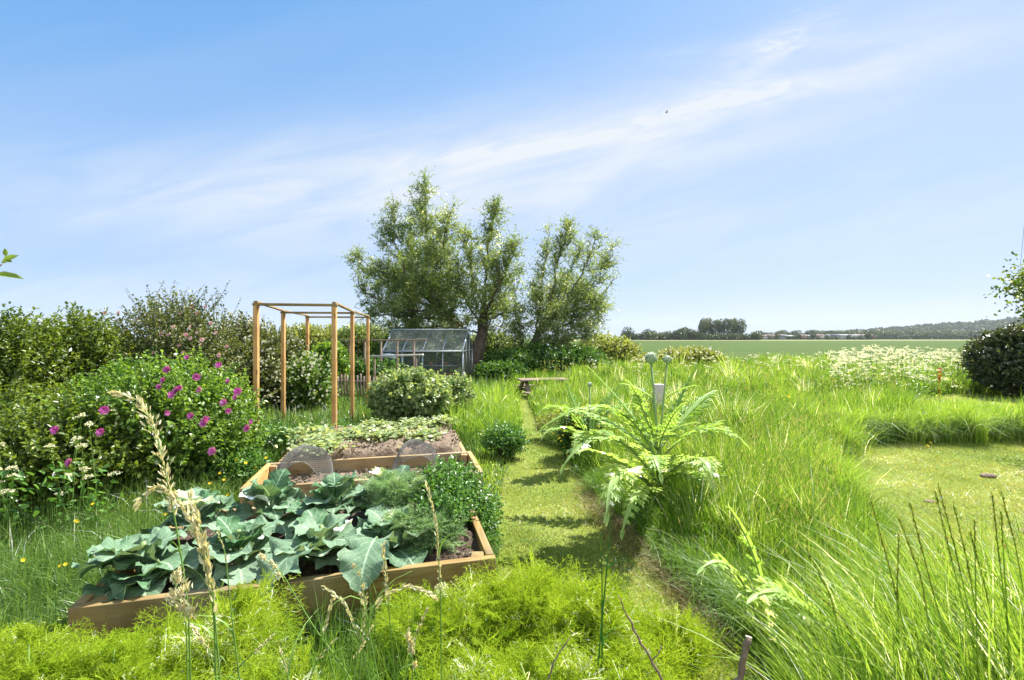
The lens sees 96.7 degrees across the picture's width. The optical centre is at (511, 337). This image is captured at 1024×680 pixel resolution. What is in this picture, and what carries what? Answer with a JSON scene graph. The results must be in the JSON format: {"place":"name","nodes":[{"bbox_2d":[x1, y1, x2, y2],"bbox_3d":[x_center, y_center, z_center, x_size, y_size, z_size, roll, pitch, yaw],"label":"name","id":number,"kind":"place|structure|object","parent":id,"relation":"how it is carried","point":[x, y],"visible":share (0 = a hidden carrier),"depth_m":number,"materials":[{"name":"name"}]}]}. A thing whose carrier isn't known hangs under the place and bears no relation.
{"place":"outdoors","nodes":[
{"label":"outdoors","id":0,"kind":"place"},
{"bbox_2d":[0,338,999,671],"bbox_3d":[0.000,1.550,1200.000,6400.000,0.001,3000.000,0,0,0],"label":"ground","id":1,"kind":"structure","parent":0,"point":[502,486],"depth_m":5.62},
{"bbox_2d":[0,442,59,552],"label":"cow parsley","id":2,"kind":"object","parent":1,"relation":"on","point":[3,491],"visible":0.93,"depth_m":3.25,"materials":[{"name":"green plant"}]},
{"bbox_2d":[0,375,81,418],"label":"hedge shrub","id":3,"kind":"object","parent":1,"relation":"on","point":[12,397],"visible":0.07,"depth_m":4.86,"materials":[{"name":"green plant"}]},
{"bbox_2d":[0,301,91,395],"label":"hedge shrub","id":4,"kind":"object","parent":1,"relation":"on","point":[12,329],"visible":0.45,"depth_m":5.55,"materials":[{"name":"green plant"}]},
{"bbox_2d":[0,412,91,539],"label":"cow parsley","id":5,"kind":"object","parent":1,"relation":"on","point":[50,466],"visible":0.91,"depth_m":3.41,"materials":[{"name":"green plant"}]},
{"bbox_2d":[0,616,115,679],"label":"fennel plant","id":6,"kind":"object","parent":1,"relation":"on","point":[14,664],"visible":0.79,"depth_m":1.51,"materials":[{"name":"plant"}]},
{"bbox_2d":[33,421,123,540],"bbox_3d":[-3.180,1.094,3.359,0.482,0.916,0.516,0,0,-41],"label":"cow parsley","id":7,"kind":"object","parent":1,"relation":"on","point":[83,491],"visible":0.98,"depth_m":3.34,"materials":[{"name":"green plant"}]},
{"bbox_2d":[5,301,154,394],"bbox_3d":[-5.958,0.547,6.437,1.829,2.161,1.663,0,0,0],"label":"hedge shrub","id":8,"kind":"object","parent":1,"relation":"on","point":[100,341],"visible":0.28,"depth_m":6.22,"materials":[{"name":"green plant"}]},
{"bbox_2d":[0,390,181,519],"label":"rose bush","id":9,"kind":"object","parent":1,"relation":"on","point":[15,430],"visible":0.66,"depth_m":3.72,"materials":[{"name":"green plant"}]},
{"bbox_2d":[24,594,238,679],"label":"fennel plant","id":10,"kind":"object","parent":1,"relation":"on","point":[124,646],"visible":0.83,"depth_m":1.52,"materials":[{"name":"plant"}]},
{"bbox_2d":[19,346,271,491],"bbox_3d":[-3.340,0.833,4.463,2.342,1.528,1.995,0,0,0],"label":"rose bush","id":11,"kind":"object","parent":1,"relation":"on","point":[169,397],"visible":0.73,"depth_m":4.25,"materials":[{"name":"green plant"}]},
{"bbox_2d":[106,390,191,679],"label":"grass stem","id":12,"kind":"object","parent":1,"relation":"on","point":[139,400],"visible":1,"depth_m":1.00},
{"bbox_2d":[89,280,252,422],"bbox_3d":[-5.481,0.282,7.379,2.764,2.564,2.228,0,0,0],"label":"flowering bush","id":13,"kind":"object","parent":1,"relation":"on","point":[196,334],"visible":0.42,"depth_m":7.12,"materials":[{"name":"green plant"}]},
{"bbox_2d":[132,483,216,679],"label":"grass stem","id":14,"kind":"object","parent":1,"relation":"on","point":[195,534],"visible":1,"depth_m":1.00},
{"bbox_2d":[97,626,258,679],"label":"fennel plant","id":15,"kind":"object","parent":1,"relation":"on","point":[178,676],"visible":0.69,"depth_m":1.56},
{"bbox_2d":[164,566,237,679],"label":"grass stem","id":16,"kind":"object","parent":1,"relation":"on","point":[189,610],"visible":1,"depth_m":0.98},
{"bbox_2d":[183,487,220,679],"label":"grass stem","id":17,"kind":"object","parent":1,"relation":"on","point":[193,507],"visible":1,"depth_m":1.00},
{"bbox_2d":[174,440,273,487],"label":"leafy herb","id":18,"kind":"object","parent":1,"relation":"on","point":[253,462],"visible":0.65,"depth_m":4.55,"materials":[{"name":"green plant"}]},
{"bbox_2d":[142,568,310,679],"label":"fennel plant","id":19,"kind":"object","parent":1,"relation":"on","point":[250,608],"visible":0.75,"depth_m":1.75,"materials":[{"name":"plant"}]},
{"bbox_2d":[206,310,290,410],"bbox_3d":[-5.069,0.532,8.588,1.693,2.133,1.556,0,0,0],"label":"white blossom shrub","id":20,"kind":"object","parent":1,"relation":"on","point":[269,374],"visible":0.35,"depth_m":8.46,"materials":[{"name":"green plant"}]},
{"bbox_2d":[0,366,506,679],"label":"rough grass","id":21,"kind":"structure","parent":1,"relation":"on","point":[39,584],"depth_m":3.00,"materials":[{"name":"plant"}]},
{"bbox_2d":[236,416,298,454],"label":"leafy herb","id":22,"kind":"object","parent":1,"relation":"on","point":[275,435],"visible":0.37,"depth_m":5.79,"materials":[{"name":"green plant"}]},
{"bbox_2d":[184,621,354,679],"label":"fennel plant","id":23,"kind":"object","parent":1,"relation":"on","point":[264,674],"visible":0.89,"depth_m":1.56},
{"bbox_2d":[251,323,310,412],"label":"white blossom shrub","id":24,"kind":"object","parent":1,"relation":"on","point":[293,346],"visible":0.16,"depth_m":9.31,"materials":[{"name":"green plant"}]},
{"bbox_2d":[68,507,495,657],"bbox_3d":[-1.163,1.369,2.791,1.934,0.361,1.150,0,0,-14],"label":"raised bed","id":25,"kind":"object","parent":1,"relation":"on","point":[114,614],"visible":0.2,"depth_m":2.27,"materials":[{"name":"wood"}]},
{"bbox_2d":[82,526,198,598],"bbox_3d":[-1.868,1.127,2.288,0.536,0.291,0.485,0,0,0],"label":"cabbage","id":26,"kind":"object","parent":25,"relation":"on","point":[161,548],"visible":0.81,"depth_m":2.21,"materials":[{"name":"green plant"}]},
{"bbox_2d":[102,559,173,602],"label":"cabbage leaf","id":27,"kind":"object","parent":26,"relation":"attached to","point":[143,584],"visible":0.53,"depth_m":2.17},
{"bbox_2d":[71,514,283,589],"bbox_3d":[-1.694,1.143,2.344,0.862,0.358,0.627,0,0,0],"label":"cabbage","id":28,"kind":"object","parent":25,"relation":"on","point":[247,541],"depth_m":2.33,"materials":[{"name":"plant"}]},
{"bbox_2d":[140,486,238,546],"bbox_3d":[-1.942,1.081,2.740,0.482,0.384,0.475,0,0,0],"label":"cabbage","id":29,"kind":"object","parent":25,"relation":"on","point":[209,505],"visible":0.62,"depth_m":2.74,"materials":[{"name":"green plant"}]},
{"bbox_2d":[226,468,305,536],"bbox_3d":[-1.533,1.073,2.944,0.440,0.399,0.512,0,0,0],"label":"cabbage","id":30,"kind":"object","parent":25,"relation":"on","point":[275,494],"visible":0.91,"depth_m":2.87,"materials":[{"name":"green plant"}]},
{"bbox_2d":[266,507,355,571],"bbox_3d":[-1.060,1.130,2.505,0.499,0.286,0.477,0,0,0],"label":"cabbage","id":31,"kind":"object","parent":25,"relation":"on","point":[324,531],"visible":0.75,"depth_m":2.47,"materials":[{"name":"green plant"}]},
{"bbox_2d":[255,536,321,596],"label":"cabbage leaf","id":32,"kind":"object","parent":31,"relation":"on","point":[286,563],"visible":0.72,"depth_m":2.26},
{"bbox_2d":[286,470,370,516],"bbox_3d":[-1.145,1.072,2.975,0.490,0.402,0.482,0,0,0],"label":"cabbage","id":33,"kind":"object","parent":25,"relation":"on","point":[335,492],"visible":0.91,"depth_m":2.91,"materials":[{"name":"green plant"}]},
{"bbox_2d":[358,468,425,508],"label":"fennel plant","id":34,"kind":"object","parent":25,"relation":"on","point":[390,488],"visible":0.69,"depth_m":2.87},
{"bbox_2d":[355,503,439,567],"bbox_3d":[-0.710,1.139,2.627,0.605,0.291,0.552,0,0,0],"label":"cabbage","id":35,"kind":"object","parent":25,"relation":"on","point":[372,524],"visible":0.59,"depth_m":2.52,"materials":[{"name":"green plant"}]},
{"bbox_2d":[337,534,397,592],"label":"cabbage leaf","id":36,"kind":"object","parent":35,"relation":"attached to","point":[364,553],"visible":0.9,"depth_m":2.23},
{"bbox_2d":[377,501,469,555],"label":"fennel plant","id":37,"kind":"object","parent":25,"relation":"on","point":[420,515],"visible":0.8,"depth_m":2.59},
{"bbox_2d":[407,449,491,549],"bbox_3d":[-0.446,1.033,3.058,0.621,0.520,1.005,0,0,0],"label":"lovage plant","id":38,"kind":"object","parent":25,"relation":"on","point":[458,487],"visible":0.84,"depth_m":2.92,"materials":[{"name":"green plant"}]},
{"bbox_2d":[258,551,353,679],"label":"grass stem","id":39,"kind":"object","parent":1,"relation":"on","point":[263,557],"visible":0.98,"depth_m":1.10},
{"bbox_2d":[275,321,339,350],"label":"hedgerow shrub","id":40,"kind":"object","parent":1,"relation":"on","point":[316,335],"visible":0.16,"depth_m":19.79,"materials":[{"name":"green plant"}]},
{"bbox_2d":[275,346,340,414],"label":"white blossom shrub","id":41,"kind":"object","parent":1,"relation":"on","point":[311,388],"visible":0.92,"depth_m":8.97,"materials":[{"name":"green plant"}]},
{"bbox_2d":[252,301,369,428],"bbox_3d":[-3.392,0.528,7.958,1.330,2.043,3.886,0,0,-11],"label":"timber frame","id":42,"kind":"object","parent":1,"relation":"on","point":[333,312],"visible":0.8,"depth_m":7.97,"materials":[{"name":"brown wood"}]},
{"bbox_2d":[309,338,354,388],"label":"weedy shrub","id":43,"kind":"object","parent":1,"relation":"on","point":[324,350],"visible":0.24,"depth_m":11.86,"materials":[{"name":"green plant"}]},
{"bbox_2d":[326,373,383,397],"bbox_3d":[-3.610,1.201,10.966,2.807,0.700,0.059,0,0,10],"label":"picket fence","id":44,"kind":"object","parent":1,"relation":"on","point":[357,381],"visible":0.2,"depth_m":10.98,"materials":[{"name":"grey wood"}]},
{"bbox_2d":[329,320,390,362],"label":"hedgerow shrub","id":45,"kind":"object","parent":1,"relation":"on","point":[344,334],"visible":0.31,"depth_m":19.19,"materials":[{"name":"green plant"}]},
{"bbox_2d":[240,451,482,506],"bbox_3d":[-1.360,1.399,4.407,2.054,0.301,0.800,0,0,-13],"label":"raised bed","id":46,"kind":"object","parent":1,"relation":"on","point":[261,475],"visible":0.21,"depth_m":4.66,"materials":[{"name":"brown wood"}]},
{"bbox_2d":[278,445,333,480],"bbox_3d":[-1.957,1.200,4.316,0.504,0.322,0.625,0,0,-14],"label":"wire cloche","id":47,"kind":"object","parent":46,"relation":"on","point":[296,455],"visible":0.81,"depth_m":4.23,"materials":[{"name":"grey"}]},
{"bbox_2d":[392,439,437,469],"bbox_3d":[-0.963,1.196,4.554,0.483,0.330,0.625,0,0,-14],"label":"wire cloche","id":48,"kind":"object","parent":46,"relation":"on","point":[405,444],"visible":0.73,"depth_m":4.44,"materials":[{"name":"grey"}]},
{"bbox_2d":[218,566,512,679],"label":"green grass","id":49,"kind":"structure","parent":1,"relation":"on","point":[370,664],"depth_m":1.67,"materials":[{"name":"plant"}]},
{"bbox_2d":[277,424,465,462],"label":"soil","id":50,"kind":"structure","parent":1,"relation":"on","point":[388,448],"depth_m":4.98,"materials":[{"name":"soil"}]},
{"bbox_2d":[115,423,471,598],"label":"soil crumbs","id":51,"kind":"object","parent":50,"relation":"on","point":[419,468],"visible":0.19,"depth_m":4.88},
{"bbox_2d":[279,421,340,441],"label":"squash plant","id":52,"kind":"object","parent":50,"relation":"on","point":[312,429],"visible":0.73,"depth_m":5.52,"materials":[{"name":"green plant"}]},
{"bbox_2d":[275,428,350,447],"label":"squash plant","id":53,"kind":"object","parent":50,"relation":"on","point":[305,435],"visible":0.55,"depth_m":5.09,"materials":[{"name":"green plant"}]},
{"bbox_2d":[287,433,355,455],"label":"squash plant","id":54,"kind":"object","parent":50,"relation":"on","point":[323,444],"visible":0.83,"depth_m":4.76,"materials":[{"name":"green plant"}]},
{"bbox_2d":[330,422,388,441],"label":"squash plant","id":55,"kind":"object","parent":50,"relation":"on","point":[355,432],"visible":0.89,"depth_m":5.38,"materials":[{"name":"green plant"}]},
{"bbox_2d":[361,422,412,446],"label":"squash plant","id":56,"kind":"object","parent":50,"relation":"on","point":[387,433],"visible":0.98,"depth_m":5.30,"materials":[{"name":"green plant"}]},
{"bbox_2d":[391,415,444,429],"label":"squash plant","id":57,"kind":"object","parent":50,"relation":"on","point":[415,421],"visible":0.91,"depth_m":6.02,"materials":[{"name":"green plant"}]},
{"bbox_2d":[404,425,447,441],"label":"squash plant","id":58,"kind":"object","parent":50,"relation":"on","point":[425,433],"visible":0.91,"depth_m":5.34,"materials":[{"name":"green plant"}]},
{"bbox_2d":[323,339,426,368],"bbox_3d":[-4.327,0.786,13.574,4.319,1.528,0.769,0,0,17],"label":"bean trellis","id":59,"kind":"object","parent":1,"relation":"on","point":[381,340],"visible":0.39,"depth_m":12.94,"materials":[{"name":"brown wood"}]},
{"bbox_2d":[346,354,407,388],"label":"weedy shrub","id":60,"kind":"object","parent":1,"relation":"on","point":[359,366],"visible":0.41,"depth_m":12.94,"materials":[{"name":"green plant"}]},
{"bbox_2d":[321,583,438,679],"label":"grass stem","id":61,"kind":"object","parent":1,"relation":"on","point":[380,599],"visible":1,"depth_m":1.05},
{"bbox_2d":[335,165,477,371],"bbox_3d":[-4.278,-2.727,18.025,6.019,8.172,5.210,0,0,0],"label":"willow tree","id":62,"kind":"object","parent":1,"relation":"on","point":[409,280],"visible":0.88,"depth_m":17.34,"materials":[{"name":"green plant"}]},
{"bbox_2d":[362,331,453,368],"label":"hedgerow shrub","id":63,"kind":"object","parent":1,"relation":"on","point":[409,359],"visible":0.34,"depth_m":18.56,"materials":[{"name":"green plant"}]},
{"bbox_2d":[363,363,457,425],"bbox_3d":[-1.760,1.008,7.999,1.627,1.151,1.505,0,0,0],"label":"fruit bush","id":64,"kind":"object","parent":1,"relation":"on","point":[408,394],"visible":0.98,"depth_m":7.62,"materials":[{"name":"green plant"}]},
{"bbox_2d":[382,329,472,377],"bbox_3d":[-2.791,0.605,15.523,2.632,1.831,2.060,0,0,3],"label":"greenhouse","id":65,"kind":"object","parent":1,"relation":"on","point":[436,350],"visible":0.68,"depth_m":15.45,"materials":[{"name":"glass"}]},
{"bbox_2d":[344,565,512,679],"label":"fennel plant","id":66,"kind":"object","parent":1,"relation":"on","point":[449,601],"visible":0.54,"depth_m":1.82,"materials":[{"name":"plant"}]},
{"bbox_2d":[424,480,472,679],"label":"grass stem","id":67,"kind":"object","parent":1,"relation":"on","point":[437,537],"visible":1,"depth_m":1.25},
{"bbox_2d":[440,370,476,417],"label":"fruit bush","id":68,"kind":"object","parent":1,"relation":"on","point":[461,386],"visible":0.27,"depth_m":8.44,"materials":[{"name":"green plant"}]},
{"bbox_2d":[399,622,519,679],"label":"fennel plant","id":69,"kind":"object","parent":1,"relation":"on","point":[470,674],"visible":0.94,"depth_m":1.47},
{"bbox_2d":[424,371,532,537],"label":"verge grass","id":70,"kind":"structure","parent":1,"relation":"on","point":[492,403],"depth_m":7.53,"materials":[{"name":"plant"}]},
{"bbox_2d":[423,192,534,372],"bbox_3d":[-1.162,-2.201,17.460,4.194,7.096,4.121,0,0,0],"label":"willow tree","id":71,"kind":"object","parent":1,"relation":"on","point":[491,264],"visible":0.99,"depth_m":17.05,"materials":[{"name":"green plant"}]},
{"bbox_2d":[411,568,552,678],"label":"fennel plant","id":72,"kind":"object","parent":1,"relation":"on","point":[513,628],"visible":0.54,"depth_m":1.75,"materials":[{"name":"plant"}]},
{"bbox_2d":[466,480,508,554],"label":"lovage plant","id":73,"kind":"object","parent":1,"relation":"on","point":[484,515],"visible":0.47,"depth_m":3.21,"materials":[{"name":"green plant"}]},
{"bbox_2d":[470,330,518,361],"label":"hedgerow shrub","id":74,"kind":"object","parent":1,"relation":"on","point":[497,346],"visible":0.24,"depth_m":19.67,"materials":[{"name":"green plant"}]},
{"bbox_2d":[471,357,532,383],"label":"dark thicket","id":75,"kind":"object","parent":1,"relation":"on","point":[494,368],"visible":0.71,"depth_m":14.50,"materials":[{"name":"green plant"}]},
{"bbox_2d":[478,420,534,460],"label":"leafy herb","id":76,"kind":"object","parent":1,"relation":"on","point":[507,442],"visible":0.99,"depth_m":5.79,"materials":[{"name":"green plant"}]},
{"bbox_2d":[436,613,638,679],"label":"fennel plant","id":77,"kind":"object","parent":1,"relation":"on","point":[566,668],"visible":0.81,"depth_m":1.51,"materials":[{"name":"plant"}]},
{"bbox_2d":[480,339,613,373],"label":"dark thicket","id":78,"kind":"object","parent":1,"relation":"on","point":[535,355],"visible":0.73,"depth_m":15.77,"materials":[{"name":"green plant"}]},
{"bbox_2d":[496,212,629,351],"bbox_3d":[2.265,-1.849,18.533,4.858,6.631,4.731,0,0,26],"label":"willow tree","id":79,"kind":"object","parent":1,"relation":"on","point":[550,314],"visible":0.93,"depth_m":18.01,"materials":[{"name":"green plant"}]},
{"bbox_2d":[552,406,605,455],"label":"yellow flower plant","id":80,"kind":"object","parent":1,"relation":"on","point":[564,441],"visible":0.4,"depth_m":5.79,"materials":[{"name":"green plant"}]},
{"bbox_2d":[537,379,633,447],"bbox_3d":[0.911,1.039,5.431,0.869,1.022,1.372,0,0,28],"label":"cardoon","id":81,"kind":"object","parent":1,"relation":"on","point":[576,419],"visible":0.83,"depth_m":5.59,"materials":[{"name":"green plant"}]},
{"bbox_2d":[515,556,690,679],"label":"fennel plant","id":82,"kind":"object","parent":1,"relation":"on","point":[611,615],"visible":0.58,"depth_m":1.76,"materials":[{"name":"plant"}]},
{"bbox_2d":[580,330,642,362],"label":"elder bush","id":83,"kind":"object","parent":1,"relation":"on","point":[613,345],"visible":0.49,"depth_m":20.17,"materials":[{"name":"green plant"}]},
{"bbox_2d":[557,627,679,679],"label":"fennel plant","id":84,"kind":"object","parent":1,"relation":"on","point":[633,674],"visible":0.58,"depth_m":1.50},
{"bbox_2d":[553,600,709,679],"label":"fennel plant","id":85,"kind":"object","parent":1,"relation":"on","point":[673,660],"visible":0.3,"depth_m":1.62,"materials":[{"name":"plant"}]},
{"bbox_2d":[538,352,749,540],"bbox_3d":[1.143,0.836,3.804,1.878,1.430,1.569,0,0,0],"label":"cardoon","id":86,"kind":"object","parent":1,"relation":"on","point":[659,461],"visible":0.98,"depth_m":3.75,"materials":[{"name":"green plant"}]},
{"bbox_2d":[556,472,762,664],"bbox_3d":[0.988,1.512,4.314,1.221,0.063,4.489,0,0,0],"label":"dry thatch","id":87,"kind":"object","parent":1,"relation":"on","point":[632,542],"visible":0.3,"depth_m":3.02,"materials":[{"name":"plant"}]},
{"bbox_2d":[537,423,797,667],"bbox_3d":[0.979,1.319,4.614,1.192,0.461,5.544,0,0,-7],"label":"path tussock","id":88,"kind":"object","parent":1,"relation":"on","point":[716,587],"visible":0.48,"depth_m":2.81,"materials":[{"name":"green plant"}]},
{"bbox_2d":[616,585,749,679],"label":"fennel plant","id":89,"kind":"object","parent":1,"relation":"on","point":[699,643],"visible":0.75,"depth_m":1.79,"materials":[{"name":"plant"}]},
{"bbox_2d":[656,345,727,366],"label":"hawthorn bush","id":90,"kind":"object","parent":1,"relation":"on","point":[694,352],"visible":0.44,"depth_m":18.40,"materials":[{"name":"green plant"}]},
{"bbox_2d":[696,505,777,656],"bbox_3d":[1.026,1.151,2.117,0.407,0.798,0.250,0,0,0],"label":"cardoon","id":91,"kind":"object","parent":1,"relation":"on","point":[723,562],"visible":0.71,"depth_m":2.11,"materials":[{"name":"green plant"}]},
{"bbox_2d":[734,635,751,679],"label":"pruned stub","id":92,"kind":"object","parent":1,"relation":"on","point":[747,642],"visible":1,"depth_m":1.14,"materials":[{"name":"beige wood"}]},
{"bbox_2d":[496,348,1023,679],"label":"meadow stalks","id":93,"kind":"object","parent":1,"relation":"on","point":[769,463],"visible":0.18,"depth_m":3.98,"materials":[{"name":"green plant"}]},
{"bbox_2d":[502,420,1023,679],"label":"clover patches","id":94,"kind":"object","parent":1,"relation":"on","point":[673,572],"visible":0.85,"depth_m":3.47,"materials":[{"name":"green plant"}]},
{"bbox_2d":[570,344,981,402],"bbox_3d":[10.368,0.874,14.414,17.037,1.357,9.355,0,0,0],"label":"cow parsley","id":95,"kind":"object","parent":1,"relation":"on","point":[924,383],"depth_m":11.76,"materials":[{"name":"plant"}]},
{"bbox_2d":[535,351,1023,617],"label":"meadow seed heads","id":96,"kind":"object","parent":1,"relation":"on","point":[780,450],"visible":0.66,"depth_m":3.80,"materials":[{"name":"plant"}]},
{"bbox_2d":[747,575,901,660],"bbox_3d":[1.271,1.277,1.870,0.715,0.546,0.295,0,0,0],"label":"cardoon","id":97,"kind":"object","parent":1,"relation":"on","point":[768,592],"visible":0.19,"depth_m":1.83,"materials":[{"name":"green plant"}]},
{"bbox_2d":[648,496,1023,679],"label":"grass tuft","id":98,"kind":"object","parent":1,"relation":"on","point":[878,649],"visible":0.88,"depth_m":1.59,"materials":[{"name":"plant"}]},
{"bbox_2d":[741,378,1023,525],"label":"edge tussock","id":99,"kind":"object","parent":1,"relation":"on","point":[967,424],"visible":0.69,"depth_m":6.71,"materials":[{"name":"green plant"}]},
{"bbox_2d":[0,0,1023,337],"label":"sky","id":100,"kind":"structure","parent":0,"point":[827,165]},
{"bbox_2d":[89,340,971,340],"bbox_3d":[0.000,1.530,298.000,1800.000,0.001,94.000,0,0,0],"label":"field verge","id":101,"kind":"structure","parent":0,"point":[793,340],"depth_m":273.37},
{"bbox_2d":[90,341,971,367],"bbox_3d":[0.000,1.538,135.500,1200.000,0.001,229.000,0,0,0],"label":"crop field","id":102,"kind":"structure","parent":0,"point":[752,348],"depth_m":81.90,"materials":[{"name":"plant"}]},
{"bbox_2d":[497,390,769,679],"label":"mown path","id":103,"kind":"structure","parent":0,"point":[535,500],"depth_m":3.69,"materials":[{"name":"plant"}]},
{"bbox_2d":[454,546,595,656],"bbox_3d":[0.142,1.220,1.935,0.715,0.665,0.621,0,0,-36],"label":"fennel plant","id":104,"kind":"object","parent":103,"relation":"on","point":[541,588],"visible":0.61,"depth_m":1.86,"materials":[{"name":"plant"}]},
{"bbox_2d":[839,439,1023,577],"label":"lawn","id":105,"kind":"structure","parent":0,"point":[957,456],"depth_m":4.90,"materials":[{"name":"plant"}]},
{"bbox_2d":[984,251,1023,335],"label":"hedge tree","id":106,"kind":"object","parent":105,"relation":"on","point":[1019,294],"visible":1,"depth_m":6.66,"materials":[{"name":"green plant"}]},
{"bbox_2d":[926,394,1023,406],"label":"mown strip","id":107,"kind":"object","parent":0,"point":[981,396],"depth_m":11.71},
{"bbox_2d":[956,322,1023,397],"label":"dark shrub","id":108,"kind":"object","parent":107,"relation":"on","point":[994,360],"visible":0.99,"depth_m":11.79,"materials":[{"name":"green plant"}]},
{"bbox_3d":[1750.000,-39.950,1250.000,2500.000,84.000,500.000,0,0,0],"label":"hill","id":109,"kind":"structure","parent":0,"visible":0},
{"bbox_2d":[817,316,1023,333],"bbox_3d":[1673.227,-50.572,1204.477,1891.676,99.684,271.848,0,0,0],"label":"hillside wood","id":110,"kind":"object","parent":109,"relation":"on","point":[981,324],"visible":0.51,"depth_m":1177.08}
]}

